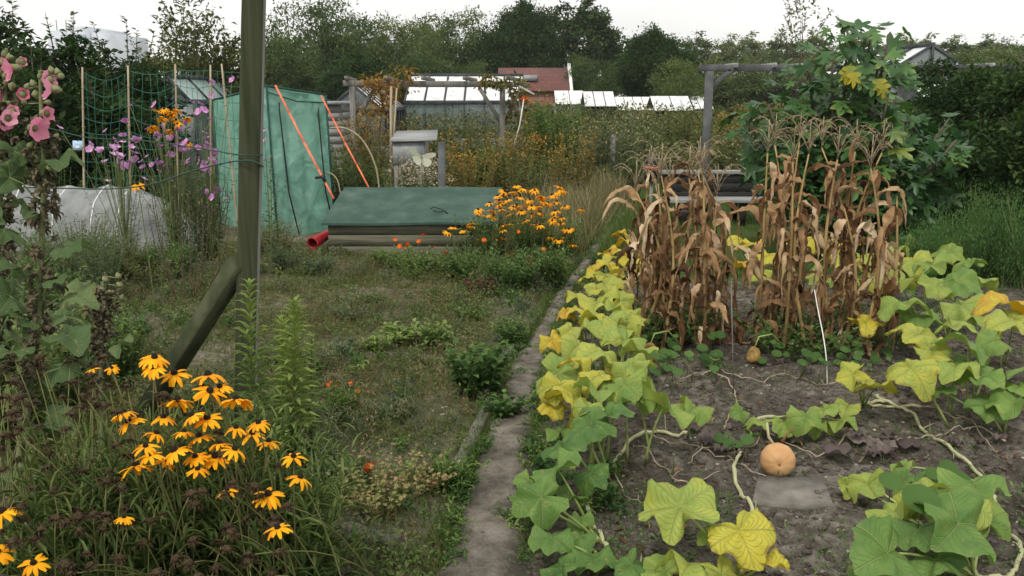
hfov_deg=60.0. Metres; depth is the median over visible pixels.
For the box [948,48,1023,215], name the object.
evergreen bush
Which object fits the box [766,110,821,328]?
maize stalk
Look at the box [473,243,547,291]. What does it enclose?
herb plant
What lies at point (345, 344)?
herb plant
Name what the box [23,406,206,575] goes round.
coneflower plant
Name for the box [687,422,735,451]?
withered leaf heap
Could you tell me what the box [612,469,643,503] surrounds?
dead vine
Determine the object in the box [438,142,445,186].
stub post
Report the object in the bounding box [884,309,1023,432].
squash plant
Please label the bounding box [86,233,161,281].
herb plant
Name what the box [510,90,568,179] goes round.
shrub
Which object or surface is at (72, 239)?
herb plant
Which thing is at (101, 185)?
shrub
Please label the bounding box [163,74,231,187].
greenhouse
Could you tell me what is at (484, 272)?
marigold plant
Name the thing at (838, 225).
maize stalk
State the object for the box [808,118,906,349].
maize stalk
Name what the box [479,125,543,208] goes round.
shrub
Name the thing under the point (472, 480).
path weeds
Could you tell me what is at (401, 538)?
bed edging
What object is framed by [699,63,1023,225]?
pergola
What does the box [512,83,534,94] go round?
batten
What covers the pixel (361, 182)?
shrub
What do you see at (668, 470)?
dead vine
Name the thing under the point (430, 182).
shrub
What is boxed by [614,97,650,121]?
cold house
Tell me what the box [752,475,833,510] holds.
paving slab
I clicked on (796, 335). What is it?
weed plant
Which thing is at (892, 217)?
maize stalk
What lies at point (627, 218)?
green grass
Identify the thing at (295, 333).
leafy stem
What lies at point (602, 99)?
cold house
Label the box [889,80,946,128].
greenhouse
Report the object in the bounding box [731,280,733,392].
metal rod
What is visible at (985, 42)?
poplar tree
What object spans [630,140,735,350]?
maize stalk
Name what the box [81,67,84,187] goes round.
bamboo cane
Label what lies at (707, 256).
maize stalk
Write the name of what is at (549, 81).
brick house
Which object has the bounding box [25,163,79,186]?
shrub
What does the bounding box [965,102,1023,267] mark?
evergreen bush
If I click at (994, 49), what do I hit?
broadleaf tree
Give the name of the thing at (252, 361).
leafy stem
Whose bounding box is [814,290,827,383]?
white string
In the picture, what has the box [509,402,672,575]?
squash plant
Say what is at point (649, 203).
maize stalk
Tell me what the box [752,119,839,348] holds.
maize stalk
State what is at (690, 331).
weed plant
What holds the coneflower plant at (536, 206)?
on the ground at (728, 485)
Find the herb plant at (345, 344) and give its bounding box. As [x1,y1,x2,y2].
[327,336,357,356]
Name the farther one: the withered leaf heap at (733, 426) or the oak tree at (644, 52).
the oak tree at (644, 52)
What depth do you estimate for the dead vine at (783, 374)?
5.22 m
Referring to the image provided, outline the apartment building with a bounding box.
[48,20,148,100]
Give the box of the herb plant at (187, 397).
[170,378,226,414]
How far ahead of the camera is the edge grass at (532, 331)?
4.48 m
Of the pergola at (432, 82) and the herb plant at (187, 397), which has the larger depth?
the pergola at (432, 82)
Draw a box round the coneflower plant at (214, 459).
[155,385,322,575]
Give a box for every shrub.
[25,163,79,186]
[69,175,135,187]
[132,169,188,204]
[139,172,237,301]
[173,159,218,216]
[330,139,373,201]
[335,108,392,186]
[348,153,392,186]
[386,146,454,186]
[396,117,431,186]
[408,111,460,185]
[424,132,475,186]
[444,110,491,185]
[446,147,501,186]
[469,138,510,186]
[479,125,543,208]
[504,151,551,205]
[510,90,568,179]
[516,133,568,191]
[538,95,590,178]
[541,128,605,197]
[568,114,627,184]
[587,112,649,180]
[602,114,674,175]
[616,152,643,201]
[647,98,702,167]
[654,135,692,189]
[700,124,743,174]
[712,101,765,168]
[717,127,778,204]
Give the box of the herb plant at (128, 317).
[107,297,145,340]
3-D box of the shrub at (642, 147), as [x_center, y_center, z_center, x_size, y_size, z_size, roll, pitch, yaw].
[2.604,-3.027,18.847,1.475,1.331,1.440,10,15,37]
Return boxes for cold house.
[553,91,584,125]
[580,91,615,136]
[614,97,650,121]
[646,96,692,137]
[690,96,712,116]
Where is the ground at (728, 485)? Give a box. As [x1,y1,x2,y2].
[0,105,1023,575]
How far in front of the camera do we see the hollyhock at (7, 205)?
2.96 m
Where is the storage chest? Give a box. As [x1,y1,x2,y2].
[321,187,501,256]
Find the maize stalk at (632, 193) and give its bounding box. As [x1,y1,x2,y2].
[602,157,676,342]
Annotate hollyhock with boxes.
[0,48,30,359]
[0,65,99,527]
[49,272,133,451]
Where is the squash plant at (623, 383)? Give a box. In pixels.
[536,324,713,481]
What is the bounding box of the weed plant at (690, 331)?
[600,285,737,347]
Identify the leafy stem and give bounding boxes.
[223,278,273,458]
[260,155,282,276]
[260,314,305,450]
[265,295,321,464]
[294,331,329,443]
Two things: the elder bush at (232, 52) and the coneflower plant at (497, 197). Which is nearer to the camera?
the coneflower plant at (497, 197)
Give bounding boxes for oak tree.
[310,47,400,114]
[467,0,568,73]
[610,21,707,109]
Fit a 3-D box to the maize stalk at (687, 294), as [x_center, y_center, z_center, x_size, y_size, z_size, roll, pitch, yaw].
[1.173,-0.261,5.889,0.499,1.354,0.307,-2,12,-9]
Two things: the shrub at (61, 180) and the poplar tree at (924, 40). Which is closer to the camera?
the shrub at (61, 180)
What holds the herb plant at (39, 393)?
on the ground at (728, 485)
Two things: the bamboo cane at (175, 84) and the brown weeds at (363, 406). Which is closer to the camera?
the brown weeds at (363, 406)
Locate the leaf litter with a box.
[258,287,1023,575]
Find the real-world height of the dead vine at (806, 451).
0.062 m
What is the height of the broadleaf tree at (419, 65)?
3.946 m
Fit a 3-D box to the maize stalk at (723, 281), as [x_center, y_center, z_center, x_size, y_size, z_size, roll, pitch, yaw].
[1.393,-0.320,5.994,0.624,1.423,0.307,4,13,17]
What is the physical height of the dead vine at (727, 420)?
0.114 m
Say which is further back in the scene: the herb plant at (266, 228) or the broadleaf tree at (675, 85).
the broadleaf tree at (675, 85)
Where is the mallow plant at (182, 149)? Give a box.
[120,100,217,259]
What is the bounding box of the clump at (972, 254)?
[908,185,1012,278]
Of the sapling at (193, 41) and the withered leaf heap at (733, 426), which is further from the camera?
the sapling at (193, 41)
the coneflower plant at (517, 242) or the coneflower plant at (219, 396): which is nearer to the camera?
the coneflower plant at (219, 396)
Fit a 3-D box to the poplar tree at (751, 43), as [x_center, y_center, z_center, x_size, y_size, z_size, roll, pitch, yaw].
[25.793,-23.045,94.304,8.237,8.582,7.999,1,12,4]
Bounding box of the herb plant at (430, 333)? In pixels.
[417,315,454,350]
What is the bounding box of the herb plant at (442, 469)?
[423,449,475,496]
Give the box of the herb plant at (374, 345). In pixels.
[359,332,396,352]
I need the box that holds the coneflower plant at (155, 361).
[85,353,247,547]
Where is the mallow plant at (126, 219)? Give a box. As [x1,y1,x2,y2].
[57,125,159,254]
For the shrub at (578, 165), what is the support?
on the ground at (728, 485)
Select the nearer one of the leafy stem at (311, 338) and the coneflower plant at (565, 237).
the leafy stem at (311, 338)
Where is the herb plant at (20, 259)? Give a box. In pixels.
[9,237,72,286]
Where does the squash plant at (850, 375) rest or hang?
on the ground at (728, 485)
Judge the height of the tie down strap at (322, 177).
1.240 m
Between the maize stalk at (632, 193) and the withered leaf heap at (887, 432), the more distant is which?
the maize stalk at (632, 193)
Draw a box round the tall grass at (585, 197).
[477,161,644,254]
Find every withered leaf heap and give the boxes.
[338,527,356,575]
[682,422,803,456]
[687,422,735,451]
[823,427,921,456]
[843,420,896,437]
[940,431,1008,445]
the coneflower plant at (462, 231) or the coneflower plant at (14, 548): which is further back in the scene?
the coneflower plant at (462, 231)
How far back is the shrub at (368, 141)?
15.25 m
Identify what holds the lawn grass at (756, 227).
on the ground at (728, 485)
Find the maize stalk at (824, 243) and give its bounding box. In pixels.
[798,127,868,349]
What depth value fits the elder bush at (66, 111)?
11.03 m
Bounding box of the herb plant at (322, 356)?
[298,343,336,374]
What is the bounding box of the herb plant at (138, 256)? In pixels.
[133,241,192,273]
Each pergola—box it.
[343,76,529,180]
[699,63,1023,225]
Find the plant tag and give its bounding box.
[73,132,82,149]
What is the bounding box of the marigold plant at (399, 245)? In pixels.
[389,233,434,280]
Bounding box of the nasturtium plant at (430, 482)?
[369,443,466,495]
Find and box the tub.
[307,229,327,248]
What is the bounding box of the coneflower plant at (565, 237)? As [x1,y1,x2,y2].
[535,185,584,262]
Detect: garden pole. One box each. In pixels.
[389,86,397,186]
[512,98,523,150]
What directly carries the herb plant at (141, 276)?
on the ground at (728, 485)
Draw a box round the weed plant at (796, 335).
[727,292,941,359]
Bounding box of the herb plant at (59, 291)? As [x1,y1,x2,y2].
[45,280,118,322]
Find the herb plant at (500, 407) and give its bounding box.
[479,389,527,418]
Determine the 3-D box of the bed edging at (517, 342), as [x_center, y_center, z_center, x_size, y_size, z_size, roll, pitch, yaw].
[0.053,0.374,6.142,0.055,0.072,1.152,3,12,12]
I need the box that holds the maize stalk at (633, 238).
[602,146,671,309]
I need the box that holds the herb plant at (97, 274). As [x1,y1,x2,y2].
[46,206,132,295]
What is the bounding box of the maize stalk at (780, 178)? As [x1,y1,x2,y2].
[752,114,813,331]
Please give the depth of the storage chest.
9.29 m
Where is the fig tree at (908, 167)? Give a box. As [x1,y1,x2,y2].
[717,14,987,262]
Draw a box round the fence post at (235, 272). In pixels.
[131,0,265,439]
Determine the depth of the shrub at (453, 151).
13.86 m
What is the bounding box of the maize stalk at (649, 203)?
[634,200,676,338]
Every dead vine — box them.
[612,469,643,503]
[633,444,720,482]
[643,428,765,476]
[679,364,745,428]
[687,419,781,463]
[720,369,866,385]
[750,426,847,457]
[859,425,1005,462]
[911,403,997,451]
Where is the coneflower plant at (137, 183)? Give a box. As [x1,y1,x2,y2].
[131,181,155,311]
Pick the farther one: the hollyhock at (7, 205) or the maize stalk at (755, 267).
the maize stalk at (755, 267)
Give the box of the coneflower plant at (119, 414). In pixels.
[0,353,193,575]
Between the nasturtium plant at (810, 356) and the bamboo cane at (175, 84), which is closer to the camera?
the nasturtium plant at (810, 356)
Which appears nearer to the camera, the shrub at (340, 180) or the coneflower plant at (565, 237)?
the coneflower plant at (565, 237)
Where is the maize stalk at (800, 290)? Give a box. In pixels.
[744,197,802,336]
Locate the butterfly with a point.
(418, 158)
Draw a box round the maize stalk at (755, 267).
[730,120,800,345]
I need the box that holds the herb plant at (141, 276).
[118,251,191,287]
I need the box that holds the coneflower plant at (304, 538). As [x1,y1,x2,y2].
[181,393,381,575]
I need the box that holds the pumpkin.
[760,422,795,475]
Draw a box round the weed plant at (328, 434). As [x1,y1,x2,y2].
[287,402,354,472]
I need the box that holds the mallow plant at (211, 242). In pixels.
[170,76,236,260]
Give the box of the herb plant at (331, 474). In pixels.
[309,449,362,486]
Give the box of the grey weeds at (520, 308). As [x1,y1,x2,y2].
[4,247,578,557]
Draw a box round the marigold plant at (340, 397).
[318,380,364,413]
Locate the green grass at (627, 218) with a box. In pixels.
[495,179,674,260]
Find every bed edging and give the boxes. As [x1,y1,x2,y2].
[304,515,403,550]
[452,391,498,466]
[503,319,536,359]
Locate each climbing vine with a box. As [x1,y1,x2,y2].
[353,65,421,179]
[473,70,533,181]
[883,56,1023,117]
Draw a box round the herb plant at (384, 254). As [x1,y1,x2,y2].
[368,244,415,267]
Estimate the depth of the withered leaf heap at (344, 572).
3.04 m
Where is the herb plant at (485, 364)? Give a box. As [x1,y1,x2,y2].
[441,330,515,399]
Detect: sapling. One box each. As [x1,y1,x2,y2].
[147,0,235,159]
[766,0,837,101]
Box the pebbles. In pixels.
[5,302,1023,574]
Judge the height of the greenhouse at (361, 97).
1.935 m
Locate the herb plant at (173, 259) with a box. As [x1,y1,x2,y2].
[138,241,199,274]
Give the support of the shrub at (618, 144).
on the ground at (728, 485)
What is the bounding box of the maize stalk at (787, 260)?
[754,125,825,353]
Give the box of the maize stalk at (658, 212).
[631,152,683,333]
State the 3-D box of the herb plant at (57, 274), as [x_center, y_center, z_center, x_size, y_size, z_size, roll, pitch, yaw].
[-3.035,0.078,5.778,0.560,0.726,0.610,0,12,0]
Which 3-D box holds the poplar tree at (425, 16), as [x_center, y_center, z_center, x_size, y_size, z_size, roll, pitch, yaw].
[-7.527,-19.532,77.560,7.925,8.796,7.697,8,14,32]
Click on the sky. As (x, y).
(970, 19)
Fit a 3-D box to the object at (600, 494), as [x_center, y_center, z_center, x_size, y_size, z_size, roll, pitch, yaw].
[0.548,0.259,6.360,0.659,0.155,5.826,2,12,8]
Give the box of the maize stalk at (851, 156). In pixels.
[809,116,882,333]
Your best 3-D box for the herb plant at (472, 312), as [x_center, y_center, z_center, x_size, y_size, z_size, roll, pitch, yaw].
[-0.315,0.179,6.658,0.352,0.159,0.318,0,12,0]
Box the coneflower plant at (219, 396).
[134,370,315,575]
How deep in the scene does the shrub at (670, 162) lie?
14.28 m
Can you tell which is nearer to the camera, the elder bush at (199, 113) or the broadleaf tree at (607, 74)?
the elder bush at (199, 113)
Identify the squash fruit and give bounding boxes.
[644,330,681,362]
[746,333,784,362]
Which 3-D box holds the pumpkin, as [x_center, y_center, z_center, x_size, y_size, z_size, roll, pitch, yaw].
[1.189,0.729,3.952,0.163,0.227,0.164,0,12,0]
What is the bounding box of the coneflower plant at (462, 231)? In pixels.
[443,213,482,259]
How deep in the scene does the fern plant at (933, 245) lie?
8.06 m
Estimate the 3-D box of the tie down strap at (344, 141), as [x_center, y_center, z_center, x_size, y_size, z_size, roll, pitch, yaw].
[-1.980,-1.738,10.505,0.015,1.071,0.953,-12,17,-43]
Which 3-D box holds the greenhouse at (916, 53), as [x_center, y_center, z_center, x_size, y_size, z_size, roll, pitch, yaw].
[7.799,-3.686,18.634,1.730,2.629,4.075,0,12,0]
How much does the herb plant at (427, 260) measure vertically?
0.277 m
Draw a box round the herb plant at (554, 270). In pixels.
[529,241,574,290]
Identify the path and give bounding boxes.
[438,190,640,575]
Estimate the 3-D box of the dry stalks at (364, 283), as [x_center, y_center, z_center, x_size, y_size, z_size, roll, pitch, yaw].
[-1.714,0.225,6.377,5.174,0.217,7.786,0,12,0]
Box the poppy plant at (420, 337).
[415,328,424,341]
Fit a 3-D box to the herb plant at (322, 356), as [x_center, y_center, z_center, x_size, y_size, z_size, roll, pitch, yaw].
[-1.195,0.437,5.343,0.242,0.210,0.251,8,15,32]
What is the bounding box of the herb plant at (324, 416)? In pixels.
[312,401,349,423]
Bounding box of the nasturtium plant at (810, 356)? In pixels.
[757,330,904,384]
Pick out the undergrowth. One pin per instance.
(697, 125)
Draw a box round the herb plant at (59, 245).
[27,231,89,274]
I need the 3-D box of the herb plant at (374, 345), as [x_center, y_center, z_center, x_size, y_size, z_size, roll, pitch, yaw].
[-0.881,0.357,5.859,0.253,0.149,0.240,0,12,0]
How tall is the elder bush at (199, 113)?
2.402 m
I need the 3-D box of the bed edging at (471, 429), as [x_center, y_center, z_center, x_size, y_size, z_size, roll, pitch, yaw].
[-0.180,0.728,4.481,0.072,0.084,1.202,2,12,8]
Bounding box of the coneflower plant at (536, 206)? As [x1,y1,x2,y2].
[499,184,558,259]
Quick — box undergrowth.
[149,100,989,219]
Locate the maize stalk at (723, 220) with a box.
[682,163,748,346]
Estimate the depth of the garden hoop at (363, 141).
11.47 m
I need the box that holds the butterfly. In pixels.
[407,147,435,166]
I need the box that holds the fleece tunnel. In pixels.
[3,184,203,254]
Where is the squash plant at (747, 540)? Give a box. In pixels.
[638,449,789,575]
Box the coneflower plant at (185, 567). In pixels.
[86,400,260,575]
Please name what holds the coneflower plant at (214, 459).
on the ground at (728, 485)
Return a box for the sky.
[0,0,1023,96]
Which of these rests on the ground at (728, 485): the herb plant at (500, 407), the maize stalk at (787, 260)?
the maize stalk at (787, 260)
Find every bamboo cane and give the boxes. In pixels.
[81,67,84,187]
[127,66,130,183]
[174,64,179,204]
[209,65,211,191]
[221,64,237,230]
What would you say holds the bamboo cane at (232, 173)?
on the ground at (728, 485)
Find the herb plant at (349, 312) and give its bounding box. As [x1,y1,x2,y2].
[326,301,369,320]
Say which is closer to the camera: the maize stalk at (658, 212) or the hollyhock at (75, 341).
the hollyhock at (75, 341)
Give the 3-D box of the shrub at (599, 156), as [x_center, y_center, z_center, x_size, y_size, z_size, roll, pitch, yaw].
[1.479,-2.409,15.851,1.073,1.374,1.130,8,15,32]
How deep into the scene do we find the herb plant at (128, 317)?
5.83 m
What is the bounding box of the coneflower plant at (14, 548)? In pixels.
[0,410,137,575]
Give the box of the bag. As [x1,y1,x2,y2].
[643,154,658,215]
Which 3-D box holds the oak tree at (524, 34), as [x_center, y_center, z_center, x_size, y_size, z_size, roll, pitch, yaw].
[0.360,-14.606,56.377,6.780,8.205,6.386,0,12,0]
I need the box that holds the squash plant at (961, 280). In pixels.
[858,242,1023,367]
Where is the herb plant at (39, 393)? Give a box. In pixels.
[0,319,64,448]
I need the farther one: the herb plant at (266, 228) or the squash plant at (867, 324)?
the herb plant at (266, 228)
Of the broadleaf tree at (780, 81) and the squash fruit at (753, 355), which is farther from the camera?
the broadleaf tree at (780, 81)
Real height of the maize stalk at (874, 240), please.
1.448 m
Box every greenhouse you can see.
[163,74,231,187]
[212,85,333,236]
[336,86,406,167]
[403,74,524,156]
[412,76,503,132]
[813,42,967,118]
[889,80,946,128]
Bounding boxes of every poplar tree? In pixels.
[393,13,461,52]
[677,31,716,62]
[696,33,754,88]
[721,30,770,76]
[752,31,815,92]
[792,28,840,80]
[874,33,917,49]
[909,32,947,51]
[939,34,996,62]
[974,33,1020,63]
[1000,34,1023,63]
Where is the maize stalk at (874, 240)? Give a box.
[844,132,906,356]
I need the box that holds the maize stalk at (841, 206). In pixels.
[799,113,870,330]
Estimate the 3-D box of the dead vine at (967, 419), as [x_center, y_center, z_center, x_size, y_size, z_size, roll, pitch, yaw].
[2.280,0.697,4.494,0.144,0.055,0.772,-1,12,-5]
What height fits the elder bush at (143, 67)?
2.911 m
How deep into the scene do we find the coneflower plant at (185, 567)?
2.73 m
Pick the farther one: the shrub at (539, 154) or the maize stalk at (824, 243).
the shrub at (539, 154)
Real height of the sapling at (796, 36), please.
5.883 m
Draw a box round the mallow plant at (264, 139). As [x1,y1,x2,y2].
[261,129,286,259]
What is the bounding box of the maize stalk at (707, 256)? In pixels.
[669,140,739,350]
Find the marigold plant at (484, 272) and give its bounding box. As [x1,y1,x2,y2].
[443,230,560,284]
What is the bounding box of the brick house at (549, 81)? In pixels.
[498,63,572,119]
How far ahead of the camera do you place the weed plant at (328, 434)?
3.95 m
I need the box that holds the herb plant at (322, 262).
[298,248,341,274]
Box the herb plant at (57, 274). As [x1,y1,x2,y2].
[5,238,88,324]
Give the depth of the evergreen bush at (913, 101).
12.23 m
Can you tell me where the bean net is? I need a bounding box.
[83,69,239,198]
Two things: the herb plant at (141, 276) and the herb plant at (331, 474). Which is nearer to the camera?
the herb plant at (331, 474)
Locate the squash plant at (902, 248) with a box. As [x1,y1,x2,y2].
[856,234,964,270]
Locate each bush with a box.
[0,0,75,108]
[0,38,104,187]
[16,11,135,180]
[46,51,171,197]
[67,16,195,187]
[129,2,237,144]
[154,59,208,138]
[190,31,269,154]
[891,72,993,153]
[908,58,1018,227]
[932,112,1023,250]
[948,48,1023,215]
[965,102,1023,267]
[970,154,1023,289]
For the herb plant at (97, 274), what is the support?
on the ground at (728, 485)
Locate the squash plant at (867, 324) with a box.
[726,235,885,349]
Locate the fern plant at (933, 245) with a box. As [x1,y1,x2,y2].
[888,210,978,278]
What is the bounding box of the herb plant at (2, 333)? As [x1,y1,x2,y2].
[0,274,34,372]
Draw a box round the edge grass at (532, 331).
[420,262,590,575]
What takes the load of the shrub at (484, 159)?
on the ground at (728, 485)
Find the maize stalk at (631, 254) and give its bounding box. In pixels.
[616,217,651,337]
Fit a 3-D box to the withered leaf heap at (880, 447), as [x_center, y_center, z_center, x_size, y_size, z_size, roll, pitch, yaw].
[1.684,0.732,4.151,0.459,0.041,0.316,-10,16,-39]
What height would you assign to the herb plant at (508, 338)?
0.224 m
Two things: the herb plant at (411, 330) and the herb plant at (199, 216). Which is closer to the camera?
the herb plant at (411, 330)
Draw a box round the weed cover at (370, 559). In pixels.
[0,238,591,575]
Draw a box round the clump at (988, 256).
[942,171,1023,277]
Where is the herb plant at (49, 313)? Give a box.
[0,295,80,367]
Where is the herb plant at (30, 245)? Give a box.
[0,216,50,302]
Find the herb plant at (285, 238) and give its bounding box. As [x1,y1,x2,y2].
[261,215,303,255]
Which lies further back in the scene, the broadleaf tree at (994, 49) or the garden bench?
the broadleaf tree at (994, 49)
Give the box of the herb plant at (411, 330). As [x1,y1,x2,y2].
[376,318,419,344]
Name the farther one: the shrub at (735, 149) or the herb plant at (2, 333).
the shrub at (735, 149)
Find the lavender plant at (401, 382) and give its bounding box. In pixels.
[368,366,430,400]
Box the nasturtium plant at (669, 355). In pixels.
[648,348,686,394]
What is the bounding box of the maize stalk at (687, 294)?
[662,146,721,344]
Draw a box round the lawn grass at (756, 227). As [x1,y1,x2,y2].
[607,203,1015,282]
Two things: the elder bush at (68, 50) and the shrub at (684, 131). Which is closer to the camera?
the elder bush at (68, 50)
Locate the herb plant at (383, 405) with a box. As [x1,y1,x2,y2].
[369,390,426,422]
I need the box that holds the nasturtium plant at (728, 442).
[713,432,754,466]
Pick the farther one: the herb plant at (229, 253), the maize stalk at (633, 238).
the herb plant at (229, 253)
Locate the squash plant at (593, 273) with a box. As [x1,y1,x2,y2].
[578,229,640,315]
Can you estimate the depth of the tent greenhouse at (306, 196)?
10.71 m
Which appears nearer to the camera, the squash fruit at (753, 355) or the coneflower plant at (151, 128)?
the squash fruit at (753, 355)
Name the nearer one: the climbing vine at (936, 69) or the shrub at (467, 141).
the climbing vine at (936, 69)
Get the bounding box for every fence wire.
[19,122,262,155]
[23,160,263,189]
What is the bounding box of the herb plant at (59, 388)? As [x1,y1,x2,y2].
[0,305,105,412]
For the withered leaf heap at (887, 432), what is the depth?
4.21 m
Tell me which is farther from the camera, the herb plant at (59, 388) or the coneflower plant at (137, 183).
the coneflower plant at (137, 183)
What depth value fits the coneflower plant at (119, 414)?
2.78 m
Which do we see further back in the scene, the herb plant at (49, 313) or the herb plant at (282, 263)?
the herb plant at (282, 263)
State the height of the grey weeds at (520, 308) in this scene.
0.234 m
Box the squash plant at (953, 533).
[837,394,1023,575]
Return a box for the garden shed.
[327,101,356,173]
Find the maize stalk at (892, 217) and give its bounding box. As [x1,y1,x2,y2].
[875,196,903,356]
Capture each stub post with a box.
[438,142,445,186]
[609,134,615,180]
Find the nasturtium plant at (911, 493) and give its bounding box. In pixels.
[878,460,970,559]
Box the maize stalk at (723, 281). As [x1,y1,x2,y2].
[679,135,765,344]
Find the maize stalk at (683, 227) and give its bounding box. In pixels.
[664,139,726,317]
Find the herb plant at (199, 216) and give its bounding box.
[179,170,232,257]
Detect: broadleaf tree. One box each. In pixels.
[235,26,331,91]
[265,0,375,86]
[310,9,400,65]
[361,10,450,109]
[380,50,466,118]
[401,5,491,109]
[445,58,499,119]
[544,0,631,83]
[563,52,627,105]
[597,52,619,94]
[645,54,704,109]
[699,58,784,112]
[736,56,842,108]
[830,78,927,109]
[946,41,1023,79]
[990,43,1023,63]
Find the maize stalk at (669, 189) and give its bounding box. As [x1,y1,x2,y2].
[647,156,686,311]
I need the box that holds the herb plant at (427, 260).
[401,245,444,272]
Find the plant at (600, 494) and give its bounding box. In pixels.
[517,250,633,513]
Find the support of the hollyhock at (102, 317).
on the ground at (728, 485)
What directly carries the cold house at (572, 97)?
on the ground at (728, 485)
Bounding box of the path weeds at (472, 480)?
[427,212,621,568]
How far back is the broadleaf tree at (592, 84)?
42.30 m
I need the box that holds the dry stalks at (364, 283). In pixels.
[0,237,585,574]
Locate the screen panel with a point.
(189, 109)
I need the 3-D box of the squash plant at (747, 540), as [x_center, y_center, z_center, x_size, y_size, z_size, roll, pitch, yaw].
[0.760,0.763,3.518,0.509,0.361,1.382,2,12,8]
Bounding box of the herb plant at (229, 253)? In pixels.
[210,235,261,262]
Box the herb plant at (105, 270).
[52,226,130,279]
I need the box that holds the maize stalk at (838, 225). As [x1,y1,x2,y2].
[811,208,877,353]
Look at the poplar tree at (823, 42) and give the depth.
89.92 m
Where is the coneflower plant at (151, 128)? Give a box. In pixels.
[147,107,196,259]
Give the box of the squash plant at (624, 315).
[539,274,658,405]
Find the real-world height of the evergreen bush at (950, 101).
2.138 m
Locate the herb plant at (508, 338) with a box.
[491,314,529,344]
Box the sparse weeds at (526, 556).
[518,270,1023,575]
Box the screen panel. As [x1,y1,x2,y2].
[171,99,200,186]
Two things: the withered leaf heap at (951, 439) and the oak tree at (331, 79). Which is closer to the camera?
the withered leaf heap at (951, 439)
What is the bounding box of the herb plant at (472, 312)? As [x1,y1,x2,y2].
[447,299,493,321]
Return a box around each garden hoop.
[326,172,340,191]
[329,126,379,186]
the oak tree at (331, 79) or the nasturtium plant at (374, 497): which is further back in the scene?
the oak tree at (331, 79)
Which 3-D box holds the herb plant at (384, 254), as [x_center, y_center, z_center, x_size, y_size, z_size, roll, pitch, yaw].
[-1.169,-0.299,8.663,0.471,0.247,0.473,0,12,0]
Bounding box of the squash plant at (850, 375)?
[835,361,920,408]
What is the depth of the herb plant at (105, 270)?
7.81 m
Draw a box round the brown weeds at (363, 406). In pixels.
[4,245,568,515]
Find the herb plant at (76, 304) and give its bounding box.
[43,273,120,370]
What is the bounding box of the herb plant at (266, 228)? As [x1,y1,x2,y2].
[235,214,285,255]
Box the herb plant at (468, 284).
[463,273,496,295]
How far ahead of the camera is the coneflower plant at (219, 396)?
2.80 m
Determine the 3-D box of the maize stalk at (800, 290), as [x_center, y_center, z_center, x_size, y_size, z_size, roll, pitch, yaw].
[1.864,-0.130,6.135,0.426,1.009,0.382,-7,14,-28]
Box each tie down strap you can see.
[275,85,333,198]
[321,95,368,186]
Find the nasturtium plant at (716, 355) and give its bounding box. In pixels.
[624,331,725,390]
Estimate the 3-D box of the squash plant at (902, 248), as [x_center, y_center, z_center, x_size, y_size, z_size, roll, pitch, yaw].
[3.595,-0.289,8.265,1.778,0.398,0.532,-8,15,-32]
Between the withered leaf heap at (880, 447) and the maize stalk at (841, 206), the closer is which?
the withered leaf heap at (880, 447)
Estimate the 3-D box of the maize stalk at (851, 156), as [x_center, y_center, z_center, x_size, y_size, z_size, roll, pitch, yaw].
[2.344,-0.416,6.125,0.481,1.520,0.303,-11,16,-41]
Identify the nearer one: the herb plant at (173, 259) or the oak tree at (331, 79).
the herb plant at (173, 259)
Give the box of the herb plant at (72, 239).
[11,216,127,271]
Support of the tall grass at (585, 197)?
on the ground at (728, 485)
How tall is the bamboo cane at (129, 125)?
1.987 m
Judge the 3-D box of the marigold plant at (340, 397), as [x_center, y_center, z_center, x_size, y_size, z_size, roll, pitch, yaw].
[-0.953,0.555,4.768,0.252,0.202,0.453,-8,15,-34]
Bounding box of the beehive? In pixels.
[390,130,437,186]
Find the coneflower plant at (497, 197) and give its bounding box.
[464,194,512,261]
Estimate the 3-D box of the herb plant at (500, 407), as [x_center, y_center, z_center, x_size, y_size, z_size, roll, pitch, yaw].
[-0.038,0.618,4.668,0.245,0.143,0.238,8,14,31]
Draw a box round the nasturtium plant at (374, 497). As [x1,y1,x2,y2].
[312,437,427,518]
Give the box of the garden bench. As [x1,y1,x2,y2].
[662,170,786,225]
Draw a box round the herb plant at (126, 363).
[74,307,149,384]
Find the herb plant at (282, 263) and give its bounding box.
[264,236,306,274]
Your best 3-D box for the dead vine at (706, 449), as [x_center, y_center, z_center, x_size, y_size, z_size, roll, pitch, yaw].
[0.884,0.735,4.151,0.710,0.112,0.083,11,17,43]
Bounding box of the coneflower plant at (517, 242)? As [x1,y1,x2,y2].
[486,204,556,261]
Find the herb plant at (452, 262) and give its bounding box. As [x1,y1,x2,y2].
[432,244,490,280]
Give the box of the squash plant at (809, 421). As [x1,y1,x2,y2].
[729,398,903,439]
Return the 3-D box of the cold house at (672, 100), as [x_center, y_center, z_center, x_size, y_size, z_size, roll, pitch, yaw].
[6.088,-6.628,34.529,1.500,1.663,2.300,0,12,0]
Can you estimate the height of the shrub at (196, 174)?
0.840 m
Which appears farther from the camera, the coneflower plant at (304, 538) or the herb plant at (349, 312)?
the herb plant at (349, 312)
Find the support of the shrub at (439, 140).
on the ground at (728, 485)

